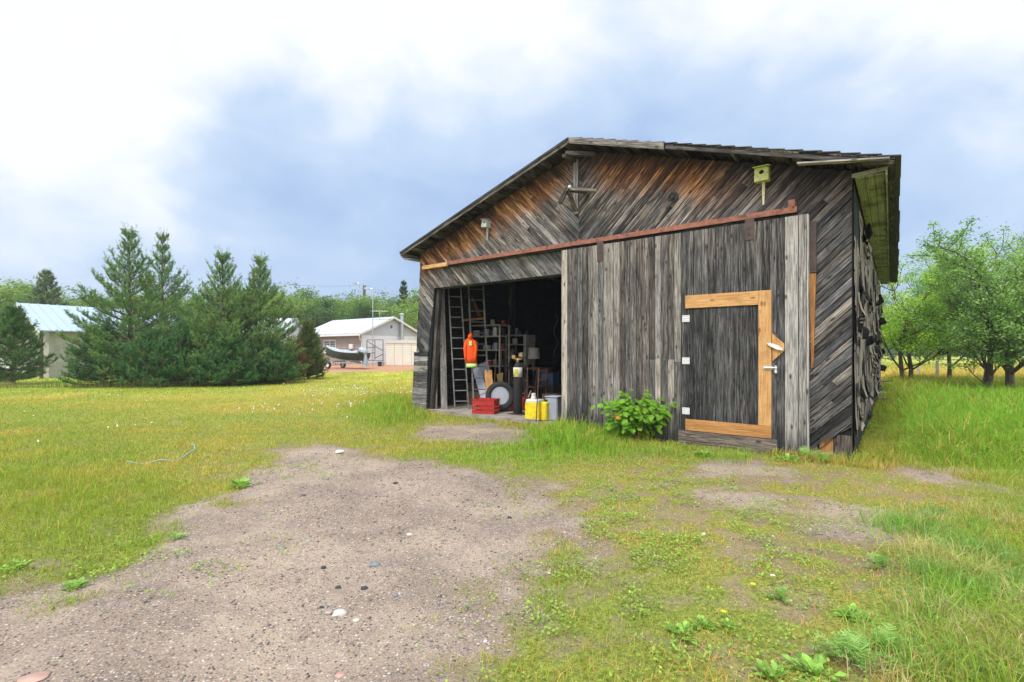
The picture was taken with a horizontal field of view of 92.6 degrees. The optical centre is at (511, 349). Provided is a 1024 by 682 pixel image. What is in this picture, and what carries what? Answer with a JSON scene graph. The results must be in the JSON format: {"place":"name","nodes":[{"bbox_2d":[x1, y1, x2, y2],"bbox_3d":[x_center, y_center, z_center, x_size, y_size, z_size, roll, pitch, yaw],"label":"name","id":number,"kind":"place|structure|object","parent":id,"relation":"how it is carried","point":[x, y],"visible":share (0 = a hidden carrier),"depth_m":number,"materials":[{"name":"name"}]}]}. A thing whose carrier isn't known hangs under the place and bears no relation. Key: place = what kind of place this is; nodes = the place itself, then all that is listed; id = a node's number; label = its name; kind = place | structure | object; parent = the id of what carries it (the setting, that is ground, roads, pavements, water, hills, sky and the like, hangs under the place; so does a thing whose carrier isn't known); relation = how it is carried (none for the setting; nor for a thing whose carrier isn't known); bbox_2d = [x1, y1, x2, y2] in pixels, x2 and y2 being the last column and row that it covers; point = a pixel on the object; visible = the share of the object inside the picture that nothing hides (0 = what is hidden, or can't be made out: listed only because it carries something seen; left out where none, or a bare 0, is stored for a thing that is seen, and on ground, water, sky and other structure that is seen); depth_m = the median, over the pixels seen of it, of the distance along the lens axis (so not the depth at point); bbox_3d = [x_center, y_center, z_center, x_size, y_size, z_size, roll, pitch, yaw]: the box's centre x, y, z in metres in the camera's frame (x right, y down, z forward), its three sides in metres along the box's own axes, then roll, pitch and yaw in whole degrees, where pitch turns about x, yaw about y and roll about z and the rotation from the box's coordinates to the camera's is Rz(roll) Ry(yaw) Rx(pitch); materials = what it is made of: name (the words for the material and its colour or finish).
{"place":"outdoors","nodes":[
{"label":"outdoors","id":0,"kind":"place"},
{"bbox_2d":[191,363,413,372],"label":"dirt yard","id":1,"kind":"structure","parent":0,"point":[337,368],"depth_m":33.37,"materials":[{"name":"soil"}]},
{"bbox_2d":[314,299,352,324],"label":"tree","id":2,"kind":"object","parent":1,"relation":"on","point":[321,312],"visible":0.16,"depth_m":56.33,"materials":[{"name":"green plant"}]},
{"bbox_2d":[323,354,361,368],"bbox_3d":[-11.751,0.782,33.212,3.690,1.000,1.598,0,0,22],"label":"trailer","id":3,"kind":"object","parent":1,"relation":"on","point":[342,364],"visible":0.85,"depth_m":32.88,"materials":[{"name":"metal"}]},
{"bbox_2d":[326,345,370,360],"bbox_3d":[-11.269,0.208,33.017,3.290,1.088,1.297,0,0,22],"label":"boat","id":4,"kind":"object","parent":3,"relation":"on","point":[341,354],"visible":0.94,"depth_m":32.59,"materials":[{"name":"green metal"}]},
{"bbox_2d":[359,347,368,365],"bbox_3d":[-9.852,0.475,32.429,0.756,1.232,0.452,0,0,22],"label":"outboard motor","id":5,"kind":"object","parent":4,"relation":"attached to","point":[364,351],"visible":1,"depth_m":32.27,"materials":[{"name":"white plastic"}]},
{"bbox_2d":[331,292,398,318],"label":"tree","id":6,"kind":"object","parent":1,"relation":"on","point":[377,312],"visible":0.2,"depth_m":50.32,"materials":[{"name":"green plant"}]},
{"bbox_2d":[314,313,416,363],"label":"house","id":7,"kind":"structure","parent":1,"relation":"on","point":[351,334],"depth_m":41.99,"materials":[{"name":"beige"}]},
{"bbox_2d":[339,291,393,319],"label":"tree","id":8,"kind":"object","parent":1,"relation":"on","point":[363,307],"visible":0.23,"depth_m":48.90,"materials":[{"name":"green plant"}]},
{"bbox_2d":[364,287,372,365],"bbox_3d":[-10.810,-1.737,36.900,0.705,5.900,0.300,0,0,0],"label":"yard lamp","id":9,"kind":"object","parent":1,"relation":"on","point":[367,288],"visible":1,"depth_m":36.87,"materials":[{"name":"grey metal"}]},
{"bbox_2d":[385,340,417,364],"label":"vinyl shed","id":10,"kind":"structure","parent":1,"relation":"on","point":[399,352],"depth_m":37.70,"materials":[{"name":"white plastic"}]},
{"bbox_2d":[385,298,418,329],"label":"tree","id":11,"kind":"object","parent":1,"relation":"on","point":[411,315],"visible":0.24,"depth_m":50.87,"materials":[{"name":"green plant"}]},
{"bbox_2d":[397,288,419,306],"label":"tree","id":12,"kind":"object","parent":1,"relation":"on","point":[415,298],"visible":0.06,"depth_m":56.38,"materials":[{"name":"green plant"}]},
{"bbox_2d":[466,392,479,403],"bbox_3d":[-0.891,1.200,12.200,0.424,0.306,0.304,0,0,27],"label":"cardboard box","id":13,"kind":"object","parent":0,"point":[476,394],"visible":0.2,"depth_m":12.09,"materials":[{"name":"brown cardboard"}]},
{"bbox_2d":[0,411,1018,681],"bbox_3d":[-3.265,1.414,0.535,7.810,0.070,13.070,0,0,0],"label":"gravel driveway","id":14,"kind":"structure","parent":0,"point":[224,623],"depth_m":2.87,"materials":[{"name":"grey gravel"}]},
{"bbox_2d":[17,671,50,681],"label":"stone","id":15,"kind":"object","parent":14,"relation":"on","point":[37,676],"visible":1,"depth_m":2.08,"materials":[{"name":"pink stone"}]},
{"bbox_2d":[60,576,92,590],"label":"weed plant","id":16,"kind":"object","parent":14,"relation":"on","point":[74,582],"visible":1,"depth_m":2.95,"materials":[{"name":"green plant"}]},
{"bbox_2d":[166,532,187,541],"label":"weed plant","id":17,"kind":"object","parent":14,"relation":"on","point":[175,535],"visible":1,"depth_m":3.62,"materials":[{"name":"green plant"}]},
{"bbox_2d":[227,477,258,487],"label":"weed plant","id":18,"kind":"object","parent":14,"relation":"on","point":[245,481],"visible":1,"depth_m":5.00,"materials":[{"name":"green plant"}]},
{"bbox_2d":[332,609,347,616],"bbox_3d":[-0.926,1.419,2.630,0.079,0.041,0.065,0,0,0],"label":"stone","id":19,"kind":"object","parent":14,"relation":"on","point":[340,612],"visible":1,"depth_m":2.62,"materials":[{"name":"white stone"}]},
{"bbox_2d":[0,354,1023,681],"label":"ground","id":20,"kind":"structure","parent":0,"point":[746,490],"depth_m":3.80,"materials":[{"name":"green plant"}]},
{"bbox_2d":[0,559,32,571],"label":"weed plant","id":21,"kind":"object","parent":20,"relation":"on","point":[16,562],"visible":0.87,"depth_m":3.11,"materials":[{"name":"green plant"}]},
{"bbox_2d":[0,299,59,384],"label":"conifer bush","id":22,"kind":"object","parent":20,"relation":"on","point":[15,328],"visible":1,"depth_m":19.51,"materials":[{"name":"green plant"}]},
{"bbox_2d":[0,276,76,303],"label":"tree","id":23,"kind":"object","parent":20,"relation":"on","point":[24,285],"visible":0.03,"depth_m":51.56,"materials":[{"name":"green plant"}]},
{"bbox_2d":[0,287,77,319],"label":"tree","id":24,"kind":"object","parent":20,"relation":"on","point":[22,297],"visible":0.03,"depth_m":47.24,"materials":[{"name":"green plant"}]},
{"bbox_2d":[0,276,88,312],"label":"tree","id":25,"kind":"object","parent":20,"relation":"on","point":[5,296],"visible":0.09,"depth_m":48.02,"materials":[{"name":"green plant"}]},
{"bbox_2d":[22,267,69,305],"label":"spruce tree","id":26,"kind":"object","parent":20,"relation":"on","point":[47,278],"visible":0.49,"depth_m":45.63,"materials":[{"name":"green plant"}]},
{"bbox_2d":[63,287,115,307],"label":"tree","id":27,"kind":"object","parent":20,"relation":"on","point":[107,297],"visible":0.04,"depth_m":58.82,"materials":[{"name":"green plant"}]},
{"bbox_2d":[9,302,178,378],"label":"shed","id":28,"kind":"structure","parent":20,"relation":"on","point":[51,319],"depth_m":24.63,"materials":[{"name":"metal"}]},
{"bbox_2d":[56,319,142,385],"bbox_3d":[-15.663,0.114,18.832,2.690,2.626,2.512,0,0,-29],"label":"spruce bush","id":29,"kind":"object","parent":20,"relation":"on","point":[85,369],"visible":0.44,"depth_m":18.17,"materials":[{"name":"green plant"}]},
{"bbox_2d":[76,290,140,308],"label":"tree","id":30,"kind":"object","parent":20,"relation":"on","point":[96,301],"visible":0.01,"depth_m":50.22,"materials":[{"name":"green plant"}]},
{"bbox_2d":[55,224,177,382],"bbox_3d":[-15.037,-1.809,19.226,4.133,6.412,4.595,0,0,-17],"label":"pine tree","id":31,"kind":"object","parent":20,"relation":"on","point":[129,317],"visible":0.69,"depth_m":18.61,"materials":[{"name":"green plant"}]},
{"bbox_2d":[107,323,188,386],"bbox_3d":[-13.569,0.191,18.356,2.805,2.421,2.537,0,0,5],"label":"spruce bush","id":32,"kind":"object","parent":20,"relation":"on","point":[134,373],"visible":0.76,"depth_m":17.86,"materials":[{"name":"green plant"}]},
{"bbox_2d":[0,376,308,388],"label":"dry stalks","id":33,"kind":"object","parent":20,"relation":"on","point":[27,386],"visible":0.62,"depth_m":18.03,"materials":[{"name":"brown plant"}]},
{"bbox_2d":[112,227,203,371],"bbox_3d":[-15.743,-2.074,21.881,4.215,6.953,4.060,0,0,16],"label":"pine tree","id":34,"kind":"object","parent":20,"relation":"on","point":[164,259],"visible":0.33,"depth_m":21.89,"materials":[{"name":"green plant"}]},
{"bbox_2d":[136,317,220,385],"bbox_3d":[-12.619,0.042,18.880,2.880,2.729,3.052,0,0,4],"label":"spruce bush","id":35,"kind":"object","parent":20,"relation":"on","point":[182,334],"visible":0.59,"depth_m":18.31,"materials":[{"name":"green plant"}]},
{"bbox_2d":[150,244,284,382],"bbox_3d":[-11.415,-1.397,19.709,4.244,5.635,4.092,0,0,18],"label":"pine tree","id":36,"kind":"object","parent":20,"relation":"on","point":[214,320],"visible":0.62,"depth_m":19.02,"materials":[{"name":"green plant"}]},
{"bbox_2d":[180,281,267,320],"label":"tree","id":37,"kind":"object","parent":20,"relation":"on","point":[218,303],"visible":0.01,"depth_m":49.58,"materials":[{"name":"green plant"}]},
{"bbox_2d":[9,380,441,441],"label":"clover flowers","id":38,"kind":"object","parent":20,"relation":"on","point":[304,394],"visible":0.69,"depth_m":14.69,"materials":[{"name":"plant"}]},
{"bbox_2d":[188,326,265,385],"bbox_3d":[-10.905,0.246,18.842,2.709,2.495,2.626,0,0,-12],"label":"spruce bush","id":39,"kind":"object","parent":20,"relation":"on","point":[240,345],"visible":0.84,"depth_m":18.37,"materials":[{"name":"green plant"}]},
{"bbox_2d":[215,250,309,382],"bbox_3d":[-10.581,-1.403,20.524,4.071,5.615,3.679,0,0,38],"label":"pine tree","id":40,"kind":"object","parent":20,"relation":"on","point":[262,296],"visible":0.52,"depth_m":20.34,"materials":[{"name":"green plant"}]},
{"bbox_2d":[237,336,302,383],"bbox_3d":[-9.851,0.403,19.793,2.600,2.043,2.453,0,0,-11],"label":"spruce bush","id":41,"kind":"object","parent":20,"relation":"on","point":[274,363],"visible":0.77,"depth_m":19.40,"materials":[{"name":"green plant"}]},
{"bbox_2d":[250,318,301,344],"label":"garage","id":42,"kind":"structure","parent":20,"relation":"on","point":[295,333],"depth_m":44.69,"materials":[{"name":"white"}]},
{"bbox_2d":[261,288,319,319],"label":"tree","id":43,"kind":"object","parent":20,"relation":"on","point":[290,300],"visible":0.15,"depth_m":55.87,"materials":[{"name":"green plant"}]},
{"bbox_2d":[285,334,314,379],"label":"conifer bush","id":44,"kind":"object","parent":20,"relation":"on","point":[302,360],"visible":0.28,"depth_m":22.29,"materials":[{"name":"green plant"}]},
{"bbox_2d":[285,298,325,325],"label":"tree","id":45,"kind":"object","parent":20,"relation":"on","point":[301,314],"visible":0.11,"depth_m":61.09,"materials":[{"name":"green plant"}]},
{"bbox_2d":[284,280,339,306],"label":"tree","id":46,"kind":"object","parent":20,"relation":"on","point":[306,296],"visible":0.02,"depth_m":72.20,"materials":[{"name":"green plant"}]},
{"bbox_2d":[297,315,330,378],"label":"conifer bush","id":47,"kind":"object","parent":20,"relation":"on","point":[309,337],"visible":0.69,"depth_m":22.98,"materials":[{"name":"green plant"}]},
{"bbox_2d":[297,289,346,327],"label":"tree","id":48,"kind":"object","parent":20,"relation":"on","point":[326,303],"visible":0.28,"depth_m":58.74,"materials":[{"name":"green plant"}]},
{"bbox_2d":[297,293,346,317],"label":"tree","id":49,"kind":"object","parent":20,"relation":"on","point":[319,303],"visible":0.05,"depth_m":63.46,"materials":[{"name":"green plant"}]},
{"bbox_2d":[328,291,397,319],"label":"tree","id":50,"kind":"object","parent":20,"relation":"on","point":[356,298],"visible":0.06,"depth_m":59.26,"materials":[{"name":"green plant"}]},
{"bbox_2d":[396,280,408,311],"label":"spruce tree","id":51,"kind":"object","parent":20,"relation":"on","point":[403,287],"visible":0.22,"depth_m":59.74,"materials":[{"name":"green plant"}]},
{"bbox_2d":[0,435,1022,681],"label":"ground cover","id":52,"kind":"object","parent":20,"relation":"on","point":[652,649],"visible":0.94,"depth_m":3.17,"materials":[{"name":"green plant"}]},
{"bbox_2d":[591,389,678,439],"bbox_3d":[1.889,1.011,7.519,1.395,0.792,0.658,0,0,0],"label":"shrub","id":53,"kind":"object","parent":20,"relation":"on","point":[631,418],"visible":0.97,"depth_m":7.45,"materials":[{"name":"green plant"}]},
{"bbox_2d":[400,137,900,461],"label":"barn","id":54,"kind":"structure","parent":20,"relation":"on","point":[719,302],"depth_m":7.54,"materials":[{"name":"brown wood"}]},
{"bbox_2d":[440,289,446,408],"bbox_3d":[-1.590,-0.049,11.240,0.140,2.807,0.340,0,0,-20],"label":"plank","id":55,"kind":"object","parent":54,"relation":"on","point":[443,377],"visible":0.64,"depth_m":11.20,"materials":[{"name":"grey wood"}]},
{"bbox_2d":[448,288,468,408],"bbox_3d":[-1.243,-0.099,11.310,0.320,2.910,0.524,0,0,-37],"label":"ladder","id":56,"kind":"object","parent":54,"relation":"on","point":[463,338],"visible":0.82,"depth_m":11.28,"materials":[{"name":"metal"}]},
{"bbox_2d":[468,286,487,405],"bbox_3d":[-0.776,-0.073,11.369,0.392,2.861,0.511,0,0,-21],"label":"ladder","id":57,"kind":"object","parent":54,"relation":"on","point":[484,322],"visible":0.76,"depth_m":11.40,"materials":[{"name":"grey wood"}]},
{"bbox_2d":[463,332,477,366],"bbox_3d":[-0.953,0.000,11.198,0.326,0.814,0.179,0,0,-5],"label":"jacket","id":58,"kind":"object","parent":57,"relation":"hanging from","point":[470,347],"visible":1,"depth_m":11.13,"materials":[{"name":"orange fabric"}]},
{"bbox_2d":[473,367,485,397],"bbox_3d":[-0.717,0.832,11.400,0.171,0.864,0.582,0,0,-33],"label":"panel","id":59,"kind":"object","parent":54,"relation":"on","point":[477,372],"visible":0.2,"depth_m":11.42,"materials":[{"name":"grey plastic"}]},
{"bbox_2d":[471,398,499,413],"bbox_3d":[-0.557,1.200,10.426,0.516,0.305,0.356,0,0,18],"label":"crate","id":60,"kind":"object","parent":54,"relation":"on","point":[482,406],"visible":1,"depth_m":10.30,"materials":[{"name":"red plastic"}]},
{"bbox_2d":[481,219,491,239],"bbox_3d":[-0.531,-2.448,9.905,0.175,0.434,0.170,0,0,38],"label":"birdhouse","id":61,"kind":"object","parent":54,"relation":"attached to","point":[486,223],"visible":1,"depth_m":9.90,"materials":[{"name":"paint"}]},
{"bbox_2d":[484,370,492,405],"bbox_3d":[-0.515,0.916,11.151,0.170,0.885,0.418,0,0,-12],"label":"plank","id":62,"kind":"object","parent":54,"relation":"on","point":[488,379],"visible":0.43,"depth_m":11.24,"materials":[{"name":"brown wood"}]},
{"bbox_2d":[472,324,509,383],"bbox_3d":[-0.665,0.363,12.594,1.165,1.980,0.472,0,0,32],"label":"shelf unit","id":63,"kind":"object","parent":54,"relation":"on","point":[497,325],"visible":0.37,"depth_m":12.34,"materials":[{"name":"grey metal"}]},
{"bbox_2d":[485,381,512,410],"bbox_3d":[-0.258,1.028,10.750,0.653,0.657,0.309,0,0,0],"label":"wheel","id":64,"kind":"object","parent":54,"relation":"on","point":[502,391],"visible":0.8,"depth_m":10.67,"materials":[{"name":"rubber"}]},
{"bbox_2d":[497,350,502,381],"bbox_3d":[-0.298,0.528,12.007,0.160,1.031,0.054,0,0,0],"label":"shovel","id":65,"kind":"object","parent":54,"relation":"hanging from","point":[500,376],"visible":0.73,"depth_m":11.98,"materials":[{"name":"brown wood"}]},
{"bbox_2d":[507,366,527,414],"bbox_3d":[0.133,0.850,10.266,0.360,1.006,0.312,0,0,38],"label":"hand truck","id":66,"kind":"object","parent":54,"relation":"on","point":[526,397],"visible":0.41,"depth_m":10.23,"materials":[{"name":"brown metal"}]},
{"bbox_2d":[512,353,526,413],"bbox_3d":[0.152,0.711,10.267,0.351,1.284,0.192,0,0,-24],"label":"gas cylinder","id":67,"kind":"object","parent":54,"relation":"on","point":[517,388],"visible":0.97,"depth_m":10.18,"materials":[{"name":"metal"}]},
{"bbox_2d":[505,334,534,392],"bbox_3d":[0.227,0.478,13.256,0.690,1.750,0.464,0,0,38],"label":"shelf unit","id":68,"kind":"object","parent":54,"relation":"on","point":[528,342],"visible":0.46,"depth_m":13.04,"materials":[{"name":"grey metal"}]},
{"bbox_2d":[506,367,553,398],"bbox_3d":[0.456,0.903,12.428,1.040,0.900,0.640,0,0,38],"label":"work table","id":69,"kind":"object","parent":54,"relation":"on","point":[537,369],"visible":0.37,"depth_m":12.02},
{"bbox_2d":[528,348,539,367],"bbox_3d":[0.553,0.203,12.378,0.320,0.500,0.320,0,0,0],"label":"table lamp","id":70,"kind":"object","parent":69,"relation":"on","point":[533,353],"visible":1,"depth_m":12.26,"materials":[{"name":"fabric"}]},
{"bbox_2d":[525,393,543,420],"bbox_3d":[0.440,1.095,9.398,0.307,0.515,0.224,0,0,32],"label":"jug","id":71,"kind":"object","parent":54,"relation":"on","point":[530,408],"visible":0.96,"depth_m":9.31,"materials":[{"name":"yellow plastic"}]},
{"bbox_2d":[523,367,548,395],"bbox_3d":[0.579,0.892,11.698,0.482,0.922,0.440,0,0,-40],"label":"wooden chair","id":72,"kind":"object","parent":54,"relation":"on","point":[535,386],"visible":0.77,"depth_m":11.69,"materials":[{"name":"brown wood"}]},
{"bbox_2d":[541,399,548,420],"bbox_3d":[0.651,1.153,9.329,0.120,0.400,0.220,0,0,32],"label":"container","id":73,"kind":"object","parent":54,"relation":"on","point":[545,410],"visible":0.85,"depth_m":9.25,"materials":[{"name":"plastic"}]},
{"bbox_2d":[536,384,561,398],"bbox_3d":[0.916,1.100,12.000,0.504,0.506,0.404,0,0,38],"label":"cardboard box","id":74,"kind":"object","parent":54,"relation":"on","point":[554,388],"visible":0.33,"depth_m":11.85,"materials":[{"name":"brown cardboard"}]},
{"bbox_2d":[541,372,558,384],"bbox_3d":[0.916,0.700,12.000,0.404,0.286,0.304,0,0,38],"label":"cardboard box","id":75,"kind":"object","parent":74,"relation":"on","point":[553,378],"visible":0.85,"depth_m":11.85,"materials":[{"name":"blue cardboard"}]},
{"bbox_2d":[545,395,561,420],"bbox_3d":[0.820,1.121,9.399,0.280,0.465,0.320,0,0,32],"label":"storage tub","id":76,"kind":"object","parent":54,"relation":"on","point":[555,404],"visible":0.69,"depth_m":9.27,"materials":[{"name":"grey plastic"}]},
{"bbox_2d":[558,159,596,214],"bbox_3d":[1.127,-2.886,8.437,0.479,0.965,0.521,0,0,-31],"label":"wooden bracket","id":77,"kind":"object","parent":54,"relation":"attached to","point":[575,189],"visible":0.99,"depth_m":8.52,"materials":[{"name":"grey wood"}]},
{"bbox_2d":[664,191,677,209],"bbox_3d":[2.476,-2.328,7.615,0.223,0.263,0.052,0,0,38],"label":"wall pulley","id":78,"kind":"object","parent":54,"relation":"attached to","point":[672,196],"depth_m":7.61,"materials":[{"name":"metal"}]},
{"bbox_2d":[562,214,808,456],"bbox_3d":[2.380,-0.199,7.560,3.798,3.258,0.148,0,0,38],"label":"sliding door","id":79,"kind":"structure","parent":54,"relation":"in","point":[711,322],"depth_m":7.23,"materials":[{"name":"grey wood"}]},
{"bbox_2d":[752,164,771,204],"bbox_3d":[3.458,-2.283,6.768,0.208,0.544,0.170,0,0,38],"label":"birdhouse","id":80,"kind":"object","parent":54,"relation":"attached to","point":[762,174],"visible":1,"depth_m":6.75,"materials":[{"name":"paint"}]},
{"bbox_2d":[662,620,701,644],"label":"weed plant","id":81,"kind":"object","parent":20,"relation":"on","point":[681,629],"visible":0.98,"depth_m":2.39,"materials":[{"name":"green plant"}]},
{"bbox_2d":[687,614,719,629],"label":"weed plant","id":82,"kind":"object","parent":20,"relation":"on","point":[702,623],"visible":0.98,"depth_m":2.46,"materials":[{"name":"green plant"}]},
{"bbox_2d":[720,617,737,630],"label":"weed plant","id":83,"kind":"object","parent":20,"relation":"on","point":[727,622],"visible":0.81,"depth_m":2.46,"materials":[{"name":"green plant"}]},
{"bbox_2d":[750,657,797,681],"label":"weed plant","id":84,"kind":"object","parent":20,"relation":"on","point":[774,665],"visible":0.96,"depth_m":2.09,"materials":[{"name":"green plant"}]},
{"bbox_2d":[766,585,788,601],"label":"weed plant","id":85,"kind":"object","parent":20,"relation":"on","point":[780,590],"visible":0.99,"depth_m":2.77,"materials":[{"name":"green plant"}]},
{"bbox_2d":[774,453,801,460],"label":"weed plant","id":86,"kind":"object","parent":20,"relation":"on","point":[788,457],"visible":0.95,"depth_m":6.14,"materials":[{"name":"green plant"}]},
{"bbox_2d":[798,445,820,458],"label":"weed plant","id":87,"kind":"object","parent":20,"relation":"on","point":[801,453],"visible":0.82,"depth_m":6.23,"materials":[{"name":"green plant"}]},
{"bbox_2d":[781,651,847,681],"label":"weed plant","id":88,"kind":"object","parent":20,"relation":"on","point":[807,661],"visible":0.94,"depth_m":2.14,"materials":[{"name":"green plant"}]},
{"bbox_2d":[811,452,831,461],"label":"weed plant","id":89,"kind":"object","parent":20,"relation":"on","point":[824,455],"visible":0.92,"depth_m":6.04,"materials":[{"name":"green plant"}]},
{"bbox_2d":[808,628,869,656],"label":"weed plant","id":90,"kind":"object","parent":20,"relation":"on","point":[839,644],"visible":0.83,"depth_m":2.23,"materials":[{"name":"green plant"}]},
{"bbox_2d":[833,602,872,622],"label":"weed plant","id":91,"kind":"object","parent":20,"relation":"on","point":[851,613],"visible":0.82,"depth_m":2.57,"materials":[{"name":"green plant"}]},
{"bbox_2d":[824,630,882,669],"bbox_3d":[1.514,1.336,2.181,0.222,0.141,0.245,0,0,0],"label":"weed plant","id":92,"kind":"object","parent":20,"relation":"on","point":[861,657],"visible":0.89,"depth_m":2.19,"materials":[{"name":"green plant"}]},
{"bbox_2d":[866,552,892,567],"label":"weed plant","id":93,"kind":"object","parent":20,"relation":"on","point":[877,561],"visible":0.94,"depth_m":3.17,"materials":[{"name":"green plant"}]},
{"bbox_2d":[851,622,908,661],"bbox_3d":[1.725,1.343,2.248,0.222,0.132,0.253,0,0,0],"label":"weed plant","id":94,"kind":"object","parent":20,"relation":"on","point":[885,643],"visible":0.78,"depth_m":2.27,"materials":[{"name":"green plant"}]},
{"bbox_2d":[881,290,919,350],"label":"tree","id":95,"kind":"object","parent":20,"relation":"on","point":[889,302],"visible":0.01,"depth_m":69.51,"materials":[{"name":"green plant"}]},
{"bbox_2d":[890,242,991,377],"bbox_3d":[19.812,-1.421,21.458,5.075,6.149,5.196,0,0,14],"label":"broadleaf tree","id":96,"kind":"object","parent":20,"relation":"on","point":[917,292],"visible":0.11,"depth_m":21.57,"materials":[{"name":"green plant"}]},
{"bbox_2d":[879,229,1019,378],"bbox_3d":[16.740,-1.594,20.034,5.720,6.389,5.963,0,0,16],"label":"broadleaf tree","id":97,"kind":"object","parent":20,"relation":"on","point":[904,333],"visible":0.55,"depth_m":19.61,"materials":[{"name":"green plant"}]},
{"bbox_2d":[883,311,1022,355],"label":"distant woods","id":98,"kind":"object","parent":20,"relation":"on","point":[920,348],"depth_m":153.24,"materials":[{"name":"green plant"}]},
{"bbox_2d":[900,215,1023,389],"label":"broadleaf tree","id":99,"kind":"object","parent":20,"relation":"on","point":[939,255],"visible":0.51,"depth_m":15.11,"materials":[{"name":"green plant"}]},
{"bbox_2d":[902,231,1023,387],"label":"broadleaf tree","id":100,"kind":"object","parent":20,"relation":"on","point":[965,339],"visible":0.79,"depth_m":14.79,"materials":[{"name":"green plant"}]},
{"bbox_2d":[981,233,1023,277],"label":"broadleaf tree","id":101,"kind":"object","parent":20,"relation":"on","point":[1020,248],"visible":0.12,"depth_m":19.47,"materials":[{"name":"green plant"}]},
{"bbox_2d":[0,0,1023,311],"label":"sky","id":102,"kind":"structure","parent":0,"point":[324,139],"materials":[{"name":"blue"}]},
{"bbox_2d":[366,403,1023,681],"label":"long grass","id":103,"kind":"structure","parent":0,"point":[900,519],"depth_m":2.68,"materials":[{"name":"green plant"}]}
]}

